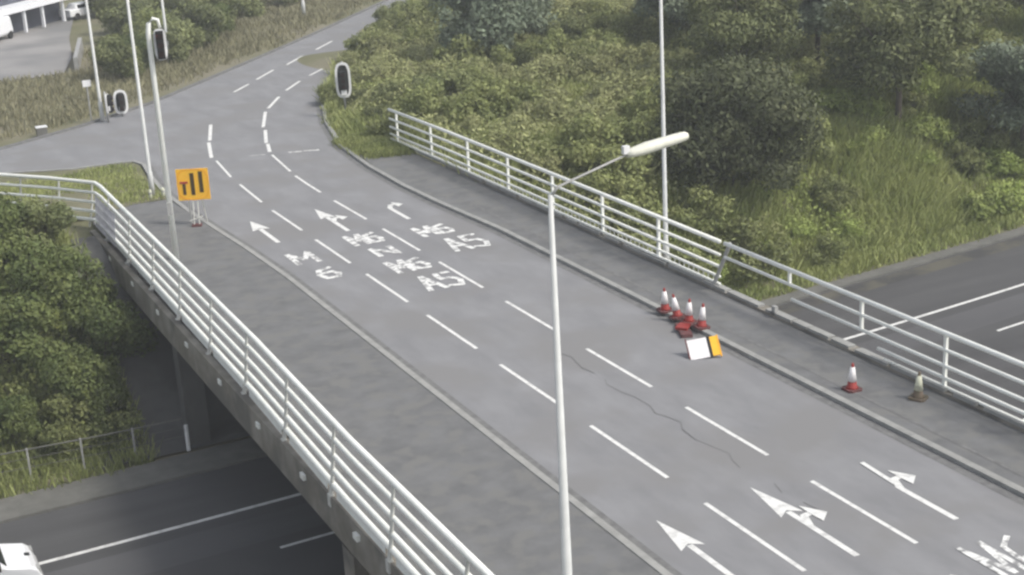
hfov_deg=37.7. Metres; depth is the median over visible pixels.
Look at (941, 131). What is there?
shrub
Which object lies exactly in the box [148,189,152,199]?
bollard
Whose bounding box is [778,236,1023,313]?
roadside silt
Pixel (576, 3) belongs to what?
shrub
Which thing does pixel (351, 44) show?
shrub
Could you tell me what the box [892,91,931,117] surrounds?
shrub
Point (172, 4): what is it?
shrub
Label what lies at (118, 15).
shrub
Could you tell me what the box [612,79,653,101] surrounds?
shrub
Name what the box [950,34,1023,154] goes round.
tree
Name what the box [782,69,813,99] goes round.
shrub
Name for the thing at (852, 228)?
shrub
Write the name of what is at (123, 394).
shrub
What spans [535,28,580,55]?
shrub
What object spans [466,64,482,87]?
shrub
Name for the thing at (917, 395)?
traffic cone
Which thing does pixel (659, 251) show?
parapet railing
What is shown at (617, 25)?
shrub
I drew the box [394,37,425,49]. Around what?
shrub
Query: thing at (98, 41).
shrub
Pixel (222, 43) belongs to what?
verge grass
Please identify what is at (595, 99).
shrub
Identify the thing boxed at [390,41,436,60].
shrub
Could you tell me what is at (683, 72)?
shrub
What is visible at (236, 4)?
shrub
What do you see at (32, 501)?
motorway verge strip
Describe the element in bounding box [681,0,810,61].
tree
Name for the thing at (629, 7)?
shrub
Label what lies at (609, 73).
shrub
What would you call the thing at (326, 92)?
shrub
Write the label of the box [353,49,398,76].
shrub
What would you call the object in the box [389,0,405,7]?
shrub
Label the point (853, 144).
shrub
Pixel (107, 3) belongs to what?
shrub
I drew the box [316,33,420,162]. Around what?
kerb grass
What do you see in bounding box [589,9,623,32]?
shrub
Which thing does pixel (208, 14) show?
shrub
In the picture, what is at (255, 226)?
lane arrows
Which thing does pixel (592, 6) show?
shrub
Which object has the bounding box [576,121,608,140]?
shrub
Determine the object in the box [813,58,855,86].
shrub
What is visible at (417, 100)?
shrub
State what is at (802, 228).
shrub
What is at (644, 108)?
shrub
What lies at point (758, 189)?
shrub
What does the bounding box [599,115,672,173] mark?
shrub
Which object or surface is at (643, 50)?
shrub
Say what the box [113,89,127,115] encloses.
traffic signal
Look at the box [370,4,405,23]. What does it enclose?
shrub
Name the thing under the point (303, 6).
street lamp
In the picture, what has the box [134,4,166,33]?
shrub
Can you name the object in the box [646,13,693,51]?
shrub
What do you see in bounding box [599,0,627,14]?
shrub
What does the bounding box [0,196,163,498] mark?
slope grass
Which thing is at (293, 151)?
stop line
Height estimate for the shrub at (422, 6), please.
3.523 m
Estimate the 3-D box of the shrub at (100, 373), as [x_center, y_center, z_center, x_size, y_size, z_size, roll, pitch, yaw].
[-16.783,3.511,58.507,3.200,2.910,4.090,-6,18,-9]
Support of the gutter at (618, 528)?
on the road
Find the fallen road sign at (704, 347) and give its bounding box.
[685,335,722,359]
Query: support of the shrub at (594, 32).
on the ground at (80, 28)
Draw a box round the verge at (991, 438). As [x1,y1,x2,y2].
[360,153,1023,487]
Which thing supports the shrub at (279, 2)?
on the ground at (80, 28)
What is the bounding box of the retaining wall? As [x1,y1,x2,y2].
[73,37,83,70]
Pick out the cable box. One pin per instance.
(41, 130)
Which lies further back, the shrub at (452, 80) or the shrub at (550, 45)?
the shrub at (550, 45)
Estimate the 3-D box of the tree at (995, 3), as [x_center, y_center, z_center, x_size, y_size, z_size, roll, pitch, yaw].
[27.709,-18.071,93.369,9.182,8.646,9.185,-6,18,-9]
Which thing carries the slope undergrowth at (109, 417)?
on the ground at (80, 28)
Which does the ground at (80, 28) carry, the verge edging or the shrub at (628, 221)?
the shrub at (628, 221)
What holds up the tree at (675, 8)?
on the ground at (80, 28)
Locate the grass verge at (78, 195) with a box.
[0,162,165,219]
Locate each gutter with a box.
[151,165,681,574]
[315,78,1023,505]
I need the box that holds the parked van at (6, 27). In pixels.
[0,15,12,38]
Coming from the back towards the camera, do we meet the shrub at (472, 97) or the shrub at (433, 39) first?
the shrub at (433, 39)
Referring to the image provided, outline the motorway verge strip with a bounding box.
[0,227,1023,519]
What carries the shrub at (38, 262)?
on the ground at (80, 28)
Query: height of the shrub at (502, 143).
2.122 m
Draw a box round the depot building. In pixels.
[0,0,65,35]
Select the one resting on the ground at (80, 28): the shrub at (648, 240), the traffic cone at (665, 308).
the shrub at (648, 240)
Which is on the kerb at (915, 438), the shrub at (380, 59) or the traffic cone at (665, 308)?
the traffic cone at (665, 308)
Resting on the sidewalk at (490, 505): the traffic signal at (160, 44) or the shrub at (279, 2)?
the traffic signal at (160, 44)
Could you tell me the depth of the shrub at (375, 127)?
82.46 m
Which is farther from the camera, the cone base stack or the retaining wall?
the retaining wall
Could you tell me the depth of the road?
48.14 m
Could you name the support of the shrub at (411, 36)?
on the ground at (80, 28)
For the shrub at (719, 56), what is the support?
on the ground at (80, 28)
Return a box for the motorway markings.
[38,283,1023,564]
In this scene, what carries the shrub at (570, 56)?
on the ground at (80, 28)
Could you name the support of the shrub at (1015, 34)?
on the ground at (80, 28)
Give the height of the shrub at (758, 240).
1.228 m
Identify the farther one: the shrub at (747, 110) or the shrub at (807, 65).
the shrub at (807, 65)
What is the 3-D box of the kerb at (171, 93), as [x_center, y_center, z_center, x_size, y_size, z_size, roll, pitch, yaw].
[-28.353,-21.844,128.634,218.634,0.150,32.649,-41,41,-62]
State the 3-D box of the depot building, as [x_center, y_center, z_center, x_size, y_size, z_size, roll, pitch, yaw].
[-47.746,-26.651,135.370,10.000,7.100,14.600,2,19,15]
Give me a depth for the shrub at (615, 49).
93.19 m
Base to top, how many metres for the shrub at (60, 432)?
2.323 m
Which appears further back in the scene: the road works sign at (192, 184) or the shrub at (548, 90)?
the shrub at (548, 90)
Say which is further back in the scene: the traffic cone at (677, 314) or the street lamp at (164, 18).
the street lamp at (164, 18)
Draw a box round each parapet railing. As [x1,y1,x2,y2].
[0,173,493,574]
[387,108,731,286]
[723,242,1023,422]
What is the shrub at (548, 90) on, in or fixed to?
on the ground at (80, 28)
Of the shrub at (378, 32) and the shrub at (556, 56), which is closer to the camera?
the shrub at (556, 56)
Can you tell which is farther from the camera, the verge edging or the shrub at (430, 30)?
the shrub at (430, 30)
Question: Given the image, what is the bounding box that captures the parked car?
[59,1,96,19]
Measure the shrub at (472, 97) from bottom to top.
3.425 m
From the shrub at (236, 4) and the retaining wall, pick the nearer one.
the retaining wall
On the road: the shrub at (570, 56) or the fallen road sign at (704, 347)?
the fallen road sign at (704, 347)
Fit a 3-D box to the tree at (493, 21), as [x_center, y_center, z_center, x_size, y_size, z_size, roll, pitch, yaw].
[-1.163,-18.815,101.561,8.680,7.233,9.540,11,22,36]
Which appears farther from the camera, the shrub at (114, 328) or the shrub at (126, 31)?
the shrub at (126, 31)
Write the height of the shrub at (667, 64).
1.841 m
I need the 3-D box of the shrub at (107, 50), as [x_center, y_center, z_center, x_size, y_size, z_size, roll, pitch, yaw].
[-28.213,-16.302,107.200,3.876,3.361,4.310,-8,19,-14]
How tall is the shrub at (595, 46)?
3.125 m
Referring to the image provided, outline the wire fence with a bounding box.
[0,418,184,479]
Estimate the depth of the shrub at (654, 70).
87.31 m
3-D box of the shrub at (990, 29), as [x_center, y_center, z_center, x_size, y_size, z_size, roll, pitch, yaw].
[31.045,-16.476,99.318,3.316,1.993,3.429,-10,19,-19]
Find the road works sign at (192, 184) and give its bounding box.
[175,168,210,226]
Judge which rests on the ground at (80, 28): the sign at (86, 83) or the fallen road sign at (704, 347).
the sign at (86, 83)
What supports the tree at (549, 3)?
on the ground at (80, 28)
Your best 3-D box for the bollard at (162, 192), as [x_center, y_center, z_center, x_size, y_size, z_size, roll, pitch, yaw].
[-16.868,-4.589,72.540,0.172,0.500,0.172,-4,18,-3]
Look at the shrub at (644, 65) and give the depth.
90.21 m
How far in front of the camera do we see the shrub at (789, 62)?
92.52 m
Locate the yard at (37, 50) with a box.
[0,17,73,81]
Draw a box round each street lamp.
[85,0,104,121]
[126,0,154,196]
[161,0,170,62]
[301,0,305,14]
[548,132,688,574]
[659,0,668,258]
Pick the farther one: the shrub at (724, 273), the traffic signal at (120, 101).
the traffic signal at (120, 101)
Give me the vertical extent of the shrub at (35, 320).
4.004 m
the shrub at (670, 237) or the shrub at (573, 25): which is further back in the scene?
the shrub at (573, 25)
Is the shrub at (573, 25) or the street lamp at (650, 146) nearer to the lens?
the street lamp at (650, 146)
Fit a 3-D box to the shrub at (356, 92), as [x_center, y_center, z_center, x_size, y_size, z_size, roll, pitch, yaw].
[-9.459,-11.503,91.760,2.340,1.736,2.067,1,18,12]
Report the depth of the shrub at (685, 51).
93.86 m
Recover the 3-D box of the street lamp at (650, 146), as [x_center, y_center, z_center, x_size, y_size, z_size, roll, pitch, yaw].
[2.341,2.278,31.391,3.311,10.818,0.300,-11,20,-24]
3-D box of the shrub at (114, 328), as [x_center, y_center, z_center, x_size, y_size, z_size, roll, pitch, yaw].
[-16.456,1.748,60.274,4.736,3.370,3.706,2,19,16]
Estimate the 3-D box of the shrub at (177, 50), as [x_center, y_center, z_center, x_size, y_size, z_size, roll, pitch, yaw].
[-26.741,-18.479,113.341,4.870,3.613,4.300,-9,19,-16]
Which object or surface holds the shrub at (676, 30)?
on the ground at (80, 28)
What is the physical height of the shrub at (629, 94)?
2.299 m
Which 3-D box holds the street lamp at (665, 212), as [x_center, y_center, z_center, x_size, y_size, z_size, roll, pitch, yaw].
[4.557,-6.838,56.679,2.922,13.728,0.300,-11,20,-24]
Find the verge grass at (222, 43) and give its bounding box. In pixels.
[0,0,376,139]
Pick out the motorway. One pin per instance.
(132, 513)
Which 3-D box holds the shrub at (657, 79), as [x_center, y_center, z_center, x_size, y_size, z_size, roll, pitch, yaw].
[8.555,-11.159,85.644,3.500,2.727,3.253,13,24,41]
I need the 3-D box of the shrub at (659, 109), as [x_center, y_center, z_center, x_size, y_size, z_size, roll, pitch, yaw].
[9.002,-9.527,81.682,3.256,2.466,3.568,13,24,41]
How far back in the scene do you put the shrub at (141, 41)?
109.30 m
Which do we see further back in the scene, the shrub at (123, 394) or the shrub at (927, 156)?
the shrub at (927, 156)
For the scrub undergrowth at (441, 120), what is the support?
on the ground at (80, 28)
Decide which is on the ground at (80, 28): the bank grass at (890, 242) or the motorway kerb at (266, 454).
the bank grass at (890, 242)
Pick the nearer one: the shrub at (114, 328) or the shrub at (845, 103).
the shrub at (114, 328)
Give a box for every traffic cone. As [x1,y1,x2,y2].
[656,288,671,313]
[669,294,684,319]
[680,298,697,324]
[692,303,710,329]
[841,363,861,393]
[908,371,928,402]
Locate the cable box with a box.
[35,125,47,135]
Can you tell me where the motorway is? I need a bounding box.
[0,235,1023,574]
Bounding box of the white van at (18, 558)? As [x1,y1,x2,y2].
[0,543,42,574]
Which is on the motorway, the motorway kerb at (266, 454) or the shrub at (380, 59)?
the motorway kerb at (266, 454)
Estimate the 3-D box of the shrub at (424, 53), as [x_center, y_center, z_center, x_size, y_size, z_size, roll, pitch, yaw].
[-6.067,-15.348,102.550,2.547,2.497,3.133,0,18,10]
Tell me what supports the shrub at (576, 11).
on the ground at (80, 28)
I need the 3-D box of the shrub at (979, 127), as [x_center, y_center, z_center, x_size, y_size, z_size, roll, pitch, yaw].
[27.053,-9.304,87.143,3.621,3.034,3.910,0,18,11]
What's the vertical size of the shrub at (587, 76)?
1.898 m
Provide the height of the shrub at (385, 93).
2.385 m
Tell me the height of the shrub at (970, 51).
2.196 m
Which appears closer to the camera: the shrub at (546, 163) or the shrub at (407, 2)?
the shrub at (546, 163)
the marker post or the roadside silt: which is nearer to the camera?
the marker post
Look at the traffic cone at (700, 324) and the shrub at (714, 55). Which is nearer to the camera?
the traffic cone at (700, 324)
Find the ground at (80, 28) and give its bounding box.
[0,0,1023,497]
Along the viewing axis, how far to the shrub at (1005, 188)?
83.04 m
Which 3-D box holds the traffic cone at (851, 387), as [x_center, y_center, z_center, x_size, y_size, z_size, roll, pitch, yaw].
[10.209,2.668,45.016,0.500,0.860,0.500,-10,19,-24]
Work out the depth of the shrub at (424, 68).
94.83 m
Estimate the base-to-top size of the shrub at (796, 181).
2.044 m
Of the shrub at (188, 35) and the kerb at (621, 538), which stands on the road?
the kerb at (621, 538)
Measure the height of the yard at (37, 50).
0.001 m
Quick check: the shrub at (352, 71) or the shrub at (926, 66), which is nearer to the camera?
the shrub at (926, 66)
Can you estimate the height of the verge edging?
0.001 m
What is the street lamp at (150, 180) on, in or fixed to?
on the grass verge at (78, 195)
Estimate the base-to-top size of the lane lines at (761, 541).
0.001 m
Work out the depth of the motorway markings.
51.85 m
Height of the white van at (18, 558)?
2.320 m
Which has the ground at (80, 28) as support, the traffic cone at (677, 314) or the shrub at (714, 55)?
the shrub at (714, 55)
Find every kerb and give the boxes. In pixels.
[0,0,387,149]
[0,232,1023,523]
[3,160,672,574]
[321,74,1023,497]
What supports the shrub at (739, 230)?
on the ground at (80, 28)
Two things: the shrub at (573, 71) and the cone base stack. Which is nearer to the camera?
the cone base stack
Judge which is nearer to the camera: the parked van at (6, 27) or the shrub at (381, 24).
the shrub at (381, 24)
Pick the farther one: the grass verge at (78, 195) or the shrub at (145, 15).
the shrub at (145, 15)
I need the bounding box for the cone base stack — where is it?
[675,322,692,337]
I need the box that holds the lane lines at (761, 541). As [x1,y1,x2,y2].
[207,41,917,571]
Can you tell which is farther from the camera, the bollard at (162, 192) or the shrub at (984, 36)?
the shrub at (984, 36)
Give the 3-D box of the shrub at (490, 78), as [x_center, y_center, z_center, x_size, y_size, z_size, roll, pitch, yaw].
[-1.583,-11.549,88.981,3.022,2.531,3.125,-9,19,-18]
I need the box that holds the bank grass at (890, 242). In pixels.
[312,0,1023,300]
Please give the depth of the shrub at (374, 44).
104.94 m
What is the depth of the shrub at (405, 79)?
91.30 m
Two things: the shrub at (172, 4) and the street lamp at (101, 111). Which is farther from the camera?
the shrub at (172, 4)
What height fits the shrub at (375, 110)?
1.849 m
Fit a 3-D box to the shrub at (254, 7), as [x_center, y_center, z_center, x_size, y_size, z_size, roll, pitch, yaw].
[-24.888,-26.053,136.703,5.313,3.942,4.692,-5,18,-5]
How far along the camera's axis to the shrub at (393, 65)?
98.39 m
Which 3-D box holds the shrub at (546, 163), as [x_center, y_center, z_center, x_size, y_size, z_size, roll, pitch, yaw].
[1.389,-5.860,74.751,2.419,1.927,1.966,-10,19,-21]
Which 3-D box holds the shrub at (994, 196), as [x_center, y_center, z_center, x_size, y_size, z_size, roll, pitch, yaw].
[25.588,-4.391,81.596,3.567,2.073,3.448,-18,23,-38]
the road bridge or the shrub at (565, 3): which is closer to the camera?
the road bridge
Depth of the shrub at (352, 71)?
97.73 m
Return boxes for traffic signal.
[103,91,114,122]
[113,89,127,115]
[146,17,179,259]
[335,61,350,109]
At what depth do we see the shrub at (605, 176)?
74.23 m
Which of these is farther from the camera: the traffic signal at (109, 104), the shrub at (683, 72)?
the traffic signal at (109, 104)
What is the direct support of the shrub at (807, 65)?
on the ground at (80, 28)
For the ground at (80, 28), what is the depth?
99.94 m
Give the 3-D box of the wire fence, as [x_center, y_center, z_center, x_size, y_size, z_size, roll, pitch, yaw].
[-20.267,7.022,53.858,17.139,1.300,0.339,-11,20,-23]
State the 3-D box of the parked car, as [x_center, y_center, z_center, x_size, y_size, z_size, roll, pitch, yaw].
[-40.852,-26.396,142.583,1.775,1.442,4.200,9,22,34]
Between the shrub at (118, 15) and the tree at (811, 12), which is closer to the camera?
the tree at (811, 12)
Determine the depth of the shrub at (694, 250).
70.39 m
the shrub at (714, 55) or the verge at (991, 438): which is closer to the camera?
the verge at (991, 438)
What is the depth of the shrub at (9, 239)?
61.76 m
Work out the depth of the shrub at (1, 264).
60.92 m
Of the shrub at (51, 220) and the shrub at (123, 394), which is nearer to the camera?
the shrub at (123, 394)
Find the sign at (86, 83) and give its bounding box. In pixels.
[82,80,91,120]
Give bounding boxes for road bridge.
[34,141,1023,574]
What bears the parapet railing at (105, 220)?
on the road bridge
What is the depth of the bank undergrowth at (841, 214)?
78.87 m
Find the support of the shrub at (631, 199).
on the ground at (80, 28)
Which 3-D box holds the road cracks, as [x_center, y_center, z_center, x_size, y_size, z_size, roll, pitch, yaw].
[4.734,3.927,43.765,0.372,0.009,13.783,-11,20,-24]
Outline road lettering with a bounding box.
[284,223,1023,574]
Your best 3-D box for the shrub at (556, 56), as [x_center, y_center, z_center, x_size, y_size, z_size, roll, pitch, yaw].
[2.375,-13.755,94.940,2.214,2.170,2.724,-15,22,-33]
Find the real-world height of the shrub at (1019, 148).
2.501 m
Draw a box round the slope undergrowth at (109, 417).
[0,256,145,479]
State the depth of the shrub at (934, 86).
88.23 m
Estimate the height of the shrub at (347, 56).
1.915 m
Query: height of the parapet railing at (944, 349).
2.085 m
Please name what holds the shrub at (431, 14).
on the ground at (80, 28)
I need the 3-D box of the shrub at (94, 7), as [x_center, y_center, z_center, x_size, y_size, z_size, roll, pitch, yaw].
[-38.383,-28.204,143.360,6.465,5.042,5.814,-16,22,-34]
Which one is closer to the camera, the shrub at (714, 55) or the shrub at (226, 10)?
the shrub at (714, 55)
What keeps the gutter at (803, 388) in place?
on the road
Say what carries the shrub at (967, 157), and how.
on the ground at (80, 28)
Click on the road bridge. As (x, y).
(172, 379)
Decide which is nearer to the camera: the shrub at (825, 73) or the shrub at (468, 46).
the shrub at (825, 73)
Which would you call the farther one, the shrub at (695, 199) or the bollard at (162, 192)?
the shrub at (695, 199)
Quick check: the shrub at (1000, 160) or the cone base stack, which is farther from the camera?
the shrub at (1000, 160)
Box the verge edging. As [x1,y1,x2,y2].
[459,197,1023,476]
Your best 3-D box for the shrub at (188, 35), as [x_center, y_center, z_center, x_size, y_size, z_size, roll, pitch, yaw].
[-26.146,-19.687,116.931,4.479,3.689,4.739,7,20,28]
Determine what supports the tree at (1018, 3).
on the ground at (80, 28)
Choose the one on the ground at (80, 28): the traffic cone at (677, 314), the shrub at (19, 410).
the shrub at (19, 410)
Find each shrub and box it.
[0,190,32,261]
[0,234,121,315]
[0,254,5,270]
[0,288,74,374]
[0,392,42,441]
[3,194,78,250]
[12,391,95,452]
[36,342,122,413]
[47,295,158,364]
[66,379,129,442]
[83,0,113,14]
[88,36,145,78]
[93,35,115,66]
[96,0,151,34]
[99,0,153,31]
[104,18,145,38]
[112,31,156,70]
[133,19,192,63]
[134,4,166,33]
[144,0,204,18]
[147,13,204,49]
[166,0,230,50]
[193,3,235,36]
[203,0,250,26]
[231,0,268,18]
[271,0,297,4]
[315,75,359,104]
[331,73,361,86]
[333,68,370,83]
[335,50,369,65]
[342,31,379,55]
[342,87,372,104]
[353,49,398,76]
[358,60,412,85]
[359,102,392,125]
[363,24,396,37]
[365,33,396,61]
[365,104,415,138]
[366,58,417,72]
[368,18,391,34]
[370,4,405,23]
[370,81,412,103]
[382,74,412,91]
[383,11,403,27]
[387,77,443,121]
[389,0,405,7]
[390,0,422,14]
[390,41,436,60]
[391,8,424,37]
[391,23,437,45]
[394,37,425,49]
[399,58,449,79]
[407,0,450,15]
[408,5,454,36]
[409,66,476,110]
[411,44,435,63]
[423,24,446,33]
[429,31,439,47]
[431,33,488,70]
[436,78,516,124]
[448,113,491,138]
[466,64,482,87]
[474,76,545,121]
[477,44,516,70]
[477,71,513,95]
[480,61,516,78]
[484,130,530,166]
[487,112,549,142]
[507,34,543,67]
[509,94,586,130]
[513,51,561,81]
[516,152,562,182]
[520,57,582,88]
[531,83,570,105]
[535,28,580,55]
[535,53,569,69]
[538,111,625,171]
[544,0,570,18]
[545,5,582,19]
[545,11,591,42]
[551,0,572,8]
[561,26,617,54]
[565,48,581,65]
[568,142,651,198]
[569,33,627,66]
[569,100,620,121]
[573,0,595,11]
[573,78,630,106]
[575,70,603,86]
[576,52,616,78]
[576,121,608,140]
[577,94,615,110]
[578,0,620,20]
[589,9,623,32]
[590,172,669,224]
[592,209,673,259]
[593,41,639,75]
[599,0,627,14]
[599,65,633,92]
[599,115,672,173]
[603,86,679,130]
[608,10,654,43]
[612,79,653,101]
[615,90,651,121]
[616,0,642,15]
[620,42,634,58]
[621,40,674,65]
[631,62,672,86]
[634,59,654,76]
[636,69,679,96]
[638,231,656,252]
[645,55,681,71]
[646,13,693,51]
[648,50,832,197]
[651,67,703,85]
[651,103,692,121]
[651,226,681,252]
[668,183,735,238]
[669,23,703,50]
[669,239,719,278]
[678,46,703,63]
[699,258,730,285]
[702,213,797,282]
[703,39,772,66]
[711,49,757,76]
[736,179,775,200]
[753,237,779,253]
[760,153,806,186]
[775,58,798,71]
[777,215,819,247]
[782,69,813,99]
[786,56,838,88]
[786,114,837,159]
[799,232,848,267]
[806,85,863,117]
[810,173,861,213]
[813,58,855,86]
[831,219,868,238]
[838,138,865,156]
[858,124,894,145]
[885,77,941,100]
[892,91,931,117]
[901,113,958,145]
[909,149,940,173]
[914,59,939,78]
[946,47,984,79]
[947,137,989,172]
[949,103,1012,149]
[958,23,1007,50]
[959,184,1022,220]
[974,23,999,35]
[978,145,1023,181]
[985,178,1023,213]
[1000,29,1023,38]
[1013,135,1023,159]
[1013,176,1023,190]
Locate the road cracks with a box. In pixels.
[561,353,818,509]
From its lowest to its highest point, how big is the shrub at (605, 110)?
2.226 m
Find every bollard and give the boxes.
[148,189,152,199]
[161,187,164,197]
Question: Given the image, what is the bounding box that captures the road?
[0,0,1023,574]
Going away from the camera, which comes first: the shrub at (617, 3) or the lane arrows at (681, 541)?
the lane arrows at (681, 541)
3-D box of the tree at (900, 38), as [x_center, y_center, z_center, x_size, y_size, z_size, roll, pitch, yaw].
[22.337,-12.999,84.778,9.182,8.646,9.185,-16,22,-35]
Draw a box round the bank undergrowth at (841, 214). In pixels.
[438,60,1018,270]
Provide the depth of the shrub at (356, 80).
96.33 m
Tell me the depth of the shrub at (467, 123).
80.66 m
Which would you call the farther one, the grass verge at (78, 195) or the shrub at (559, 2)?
the shrub at (559, 2)
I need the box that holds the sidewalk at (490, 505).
[93,200,660,574]
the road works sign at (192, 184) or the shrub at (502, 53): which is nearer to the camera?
the road works sign at (192, 184)
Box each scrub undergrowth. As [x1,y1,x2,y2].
[346,0,1023,251]
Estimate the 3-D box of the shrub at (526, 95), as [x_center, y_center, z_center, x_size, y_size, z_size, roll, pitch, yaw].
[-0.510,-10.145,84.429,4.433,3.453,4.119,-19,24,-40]
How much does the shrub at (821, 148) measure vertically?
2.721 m
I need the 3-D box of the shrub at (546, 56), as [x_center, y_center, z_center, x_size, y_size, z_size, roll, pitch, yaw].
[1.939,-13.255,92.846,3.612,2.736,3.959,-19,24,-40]
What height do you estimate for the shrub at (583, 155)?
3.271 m
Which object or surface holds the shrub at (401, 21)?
on the ground at (80, 28)
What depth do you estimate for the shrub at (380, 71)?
96.17 m
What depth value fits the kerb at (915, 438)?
48.05 m
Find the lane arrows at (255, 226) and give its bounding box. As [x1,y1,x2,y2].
[250,202,410,242]
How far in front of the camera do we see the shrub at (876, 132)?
83.52 m
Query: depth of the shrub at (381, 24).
116.41 m
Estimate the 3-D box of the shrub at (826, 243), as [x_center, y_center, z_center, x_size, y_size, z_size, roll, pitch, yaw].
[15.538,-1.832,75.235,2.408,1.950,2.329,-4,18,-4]
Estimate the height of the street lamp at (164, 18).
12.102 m
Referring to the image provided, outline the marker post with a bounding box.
[184,424,190,450]
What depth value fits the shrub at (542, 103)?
81.07 m
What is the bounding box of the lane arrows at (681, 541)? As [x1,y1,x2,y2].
[656,462,958,574]
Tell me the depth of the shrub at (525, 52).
96.91 m
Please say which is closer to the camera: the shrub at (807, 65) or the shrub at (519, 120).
the shrub at (519, 120)
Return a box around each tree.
[428,0,562,51]
[525,0,555,13]
[632,0,705,29]
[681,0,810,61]
[767,0,857,60]
[814,0,983,124]
[899,0,1013,45]
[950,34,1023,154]
[994,0,1023,15]
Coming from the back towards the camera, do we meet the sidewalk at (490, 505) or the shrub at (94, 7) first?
the shrub at (94, 7)
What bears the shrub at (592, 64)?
on the ground at (80, 28)
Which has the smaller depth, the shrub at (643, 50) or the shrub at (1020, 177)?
the shrub at (1020, 177)
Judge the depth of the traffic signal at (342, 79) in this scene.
89.16 m
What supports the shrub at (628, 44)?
on the ground at (80, 28)
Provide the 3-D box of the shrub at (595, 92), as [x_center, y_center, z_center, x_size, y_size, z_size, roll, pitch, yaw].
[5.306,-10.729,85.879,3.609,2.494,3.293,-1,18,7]
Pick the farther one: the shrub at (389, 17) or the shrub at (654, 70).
the shrub at (389, 17)
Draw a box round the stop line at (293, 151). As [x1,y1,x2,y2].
[250,149,318,155]
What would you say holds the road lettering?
on the road
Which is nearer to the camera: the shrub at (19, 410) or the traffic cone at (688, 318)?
the traffic cone at (688, 318)
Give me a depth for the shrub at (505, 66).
93.39 m

